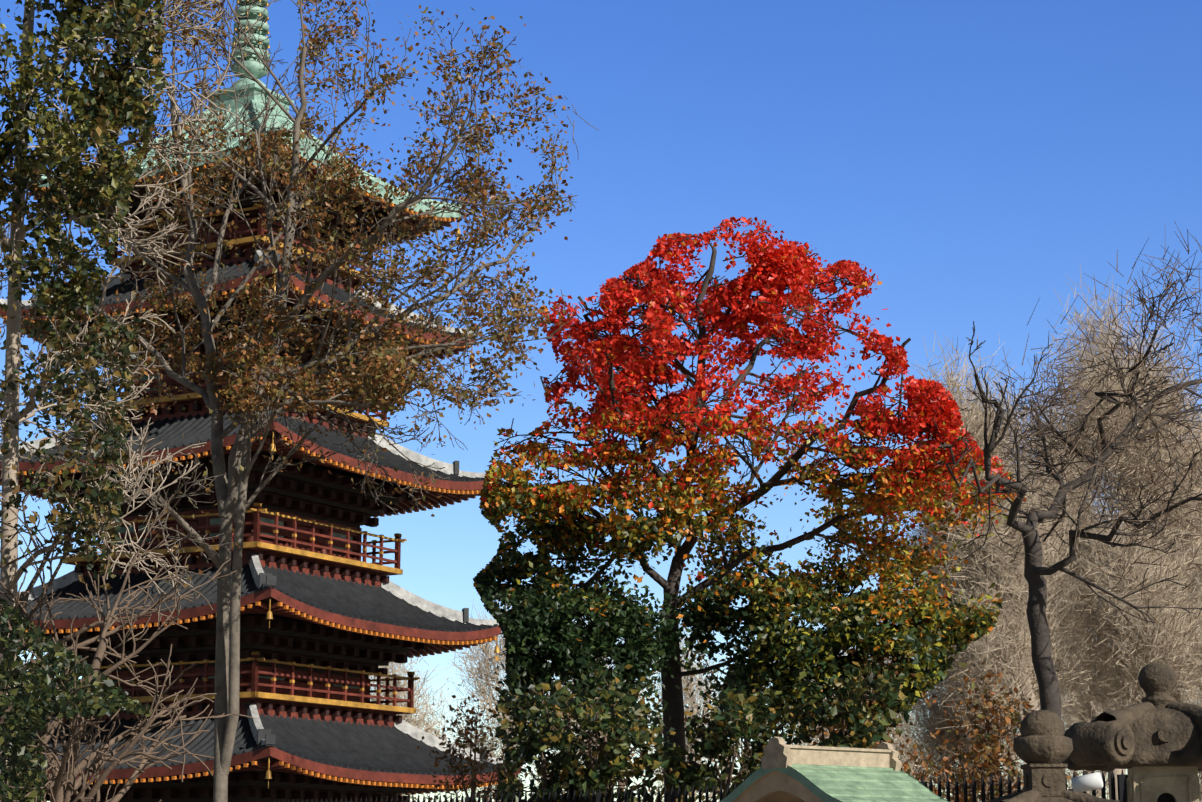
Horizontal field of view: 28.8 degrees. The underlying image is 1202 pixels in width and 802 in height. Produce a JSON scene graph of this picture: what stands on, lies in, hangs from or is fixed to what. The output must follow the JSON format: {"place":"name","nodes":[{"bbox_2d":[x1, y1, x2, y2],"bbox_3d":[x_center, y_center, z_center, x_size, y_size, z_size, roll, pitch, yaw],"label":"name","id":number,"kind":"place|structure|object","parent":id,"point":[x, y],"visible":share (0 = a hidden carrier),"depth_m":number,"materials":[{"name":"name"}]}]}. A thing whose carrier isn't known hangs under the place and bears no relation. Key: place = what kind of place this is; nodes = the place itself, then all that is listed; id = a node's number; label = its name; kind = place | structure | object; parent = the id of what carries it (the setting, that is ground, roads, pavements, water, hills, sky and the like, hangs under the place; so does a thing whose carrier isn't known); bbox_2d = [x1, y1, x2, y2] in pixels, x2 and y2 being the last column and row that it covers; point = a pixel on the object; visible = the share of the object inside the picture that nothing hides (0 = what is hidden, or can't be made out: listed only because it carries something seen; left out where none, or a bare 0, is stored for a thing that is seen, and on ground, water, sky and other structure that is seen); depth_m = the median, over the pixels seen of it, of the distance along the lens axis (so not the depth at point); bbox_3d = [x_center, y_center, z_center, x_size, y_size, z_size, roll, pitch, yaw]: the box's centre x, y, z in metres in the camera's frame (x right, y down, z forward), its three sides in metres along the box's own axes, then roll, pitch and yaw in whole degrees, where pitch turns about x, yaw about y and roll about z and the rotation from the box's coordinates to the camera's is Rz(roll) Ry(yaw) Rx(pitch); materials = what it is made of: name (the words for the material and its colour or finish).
{"place":"outdoors","nodes":[
{"label":"outdoors","id":0,"kind":"place"},
{"bbox_2d":[0,636,131,801],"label":"shrub","id":1,"kind":"object","parent":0,"point":[52,760],"depth_m":28.88,"materials":[{"name":"green plant"}]},
{"bbox_2d":[0,418,236,801],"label":"bare tree","id":2,"kind":"object","parent":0,"point":[21,600],"depth_m":27.43,"materials":[{"name":"brown plant"}]},
{"bbox_2d":[0,0,248,801],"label":"tree","id":3,"kind":"object","parent":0,"point":[81,13],"depth_m":27.85,"materials":[{"name":"green plant"}]},
{"bbox_2d":[0,494,251,801],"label":"bare tree","id":4,"kind":"object","parent":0,"point":[67,784],"depth_m":24.31,"materials":[{"name":"brown plant"}]},
{"bbox_2d":[0,0,524,801],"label":"pagoda","id":5,"kind":"object","parent":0,"point":[330,620],"visible":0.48,"depth_m":66.72,"materials":[{"name":"wood"}]},
{"bbox_2d":[0,0,598,801],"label":"tree","id":6,"kind":"object","parent":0,"point":[386,392],"depth_m":39.19,"materials":[{"name":"brown plant"}]},
{"bbox_2d":[369,656,467,801],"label":"tree","id":7,"kind":"object","parent":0,"point":[421,717],"depth_m":121.48,"materials":[{"name":"beige plant"}]},
{"bbox_2d":[386,684,527,801],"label":"shrub","id":8,"kind":"object","parent":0,"point":[468,740],"depth_m":50.57,"materials":[{"name":"plant"}]},
{"bbox_2d":[412,582,597,801],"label":"tree","id":9,"kind":"object","parent":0,"point":[481,662],"depth_m":125.30,"materials":[{"name":"beige plant"}]},
{"bbox_2d":[495,696,647,801],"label":"evergreen","id":10,"kind":"object","parent":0,"point":[512,753],"depth_m":41.00,"materials":[{"name":"green plant"}]},
{"bbox_2d":[488,622,662,801],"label":"evergreen","id":11,"kind":"object","parent":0,"point":[503,694],"depth_m":53.10,"materials":[{"name":"green plant"}]},
{"bbox_2d":[526,603,661,793],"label":"tree","id":12,"kind":"object","parent":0,"point":[615,704],"depth_m":131.99,"materials":[{"name":"plant"}]},
{"bbox_2d":[0,0,1201,801],"label":"sky","id":13,"kind":"structure","parent":0,"point":[973,156],"materials":[{"name":"blue"}]},
{"bbox_2d":[500,662,730,801],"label":"evergreen","id":14,"kind":"object","parent":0,"point":[610,765],"depth_m":39.81,"materials":[{"name":"green plant"}]},
{"bbox_2d":[523,660,713,801],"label":"brown tree","id":15,"kind":"object","parent":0,"point":[603,735],"depth_m":59.52,"materials":[{"name":"plant"}]},
{"bbox_2d":[632,622,750,801],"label":"tree","id":16,"kind":"object","parent":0,"point":[687,698],"depth_m":138.77,"materials":[{"name":"beige plant"}]},
{"bbox_2d":[229,769,1201,801],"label":"fence","id":17,"kind":"object","parent":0,"point":[1122,777],"visible":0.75,"depth_m":28.08,"materials":[{"name":"metal"}]},
{"bbox_2d":[642,685,813,801],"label":"evergreen","id":18,"kind":"object","parent":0,"point":[748,708],"depth_m":39.51,"materials":[{"name":"green plant"}]},
{"bbox_2d":[657,628,812,801],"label":"evergreen","id":19,"kind":"object","parent":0,"point":[704,696],"depth_m":52.49,"materials":[{"name":"green plant"}]},
{"bbox_2d":[472,216,1026,801],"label":"tree","id":20,"kind":"object","parent":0,"point":[538,616],"depth_m":44.32,"materials":[{"name":"red plant"}]},
{"bbox_2d":[701,661,909,795],"bbox_3d":[3.463,6.931,38.411,3.543,5.416,3.870,0,-11,-1],"label":"evergreen","id":21,"kind":"object","parent":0,"point":[860,719],"depth_m":38.86,"materials":[{"name":"green plant"}]},
{"bbox_2d":[768,625,871,745],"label":"tree","id":22,"kind":"object","parent":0,"point":[799,724],"depth_m":118.50,"materials":[{"name":"plant"}]},
{"bbox_2d":[719,737,948,801],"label":"roof","id":23,"kind":"structure","parent":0,"point":[792,773],"depth_m":23.91,"materials":[{"name":"green metal"}]},
{"bbox_2d":[795,612,981,792],"bbox_3d":[4.871,7.238,42.814,4.114,6.553,3.464,0,-11,-1],"label":"brown tree","id":24,"kind":"object","parent":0,"point":[914,746],"depth_m":42.42,"materials":[{"name":"plant"}]},
{"bbox_2d":[855,648,952,794],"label":"tree","id":25,"kind":"object","parent":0,"point":[901,739],"depth_m":124.52,"materials":[{"name":"plant"}]},
{"bbox_2d":[888,457,1080,801],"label":"pale tree","id":26,"kind":"object","parent":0,"point":[932,719],"depth_m":65.42,"materials":[{"name":"beige plant"}]},
{"bbox_2d":[905,644,1077,801],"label":"shrub","id":27,"kind":"object","parent":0,"point":[1013,772],"depth_m":38.53,"materials":[{"name":"plant"}]},
{"bbox_2d":[880,332,1121,753],"bbox_3d":[10.110,5.946,59.827,6.563,15.765,6.445,0,-11,-1],"label":"pale tree","id":28,"kind":"object","parent":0,"point":[973,420],"depth_m":59.17,"materials":[{"name":"beige plant"}]},
{"bbox_2d":[957,719,1082,795],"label":"shrub","id":29,"kind":"object","parent":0,"point":[1021,763],"depth_m":126.51,"materials":[{"name":"brown plant"}]},
{"bbox_2d":[986,710,1121,801],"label":"lantern","id":30,"kind":"object","parent":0,"point":[1042,746],"visible":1,"depth_m":11.78,"materials":[{"name":"stone"}]},
{"bbox_2d":[939,222,1201,717],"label":"bare tree","id":31,"kind":"object","parent":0,"point":[1035,571],"depth_m":31.05,"materials":[{"name":"brown plant"}]},
{"bbox_2d":[1071,772,1102,791],"bbox_3d":[2.860,2.245,13.743,0.170,0.098,0.100,-14,-15,17],"label":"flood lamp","id":32,"kind":"object","parent":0,"point":[1089,782],"visible":0.98,"depth_m":13.71,"materials":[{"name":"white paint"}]},
{"bbox_2d":[1061,639,1130,798],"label":"tree","id":33,"kind":"object","parent":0,"point":[1081,772],"depth_m":127.40,"materials":[{"name":"brown plant"}]},
{"bbox_2d":[1000,354,1201,799],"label":"pale tree","id":34,"kind":"object","parent":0,"point":[1073,508],"depth_m":76.16,"materials":[{"name":"beige plant"}]},
{"bbox_2d":[1025,268,1201,727],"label":"pale tree","id":35,"kind":"object","parent":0,"point":[1172,620],"depth_m":59.22,"materials":[{"name":"beige plant"}]},
{"bbox_2d":[1062,663,1201,801],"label":"lantern","id":36,"kind":"object","parent":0,"point":[1151,743],"visible":1,"depth_m":14.90,"materials":[{"name":"stone"}]},
{"bbox_2d":[1182,681,1201,801],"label":"tree","id":37,"kind":"object","parent":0,"point":[1199,776],"depth_m":101.39,"materials":[{"name":"brown plant"}]}
]}

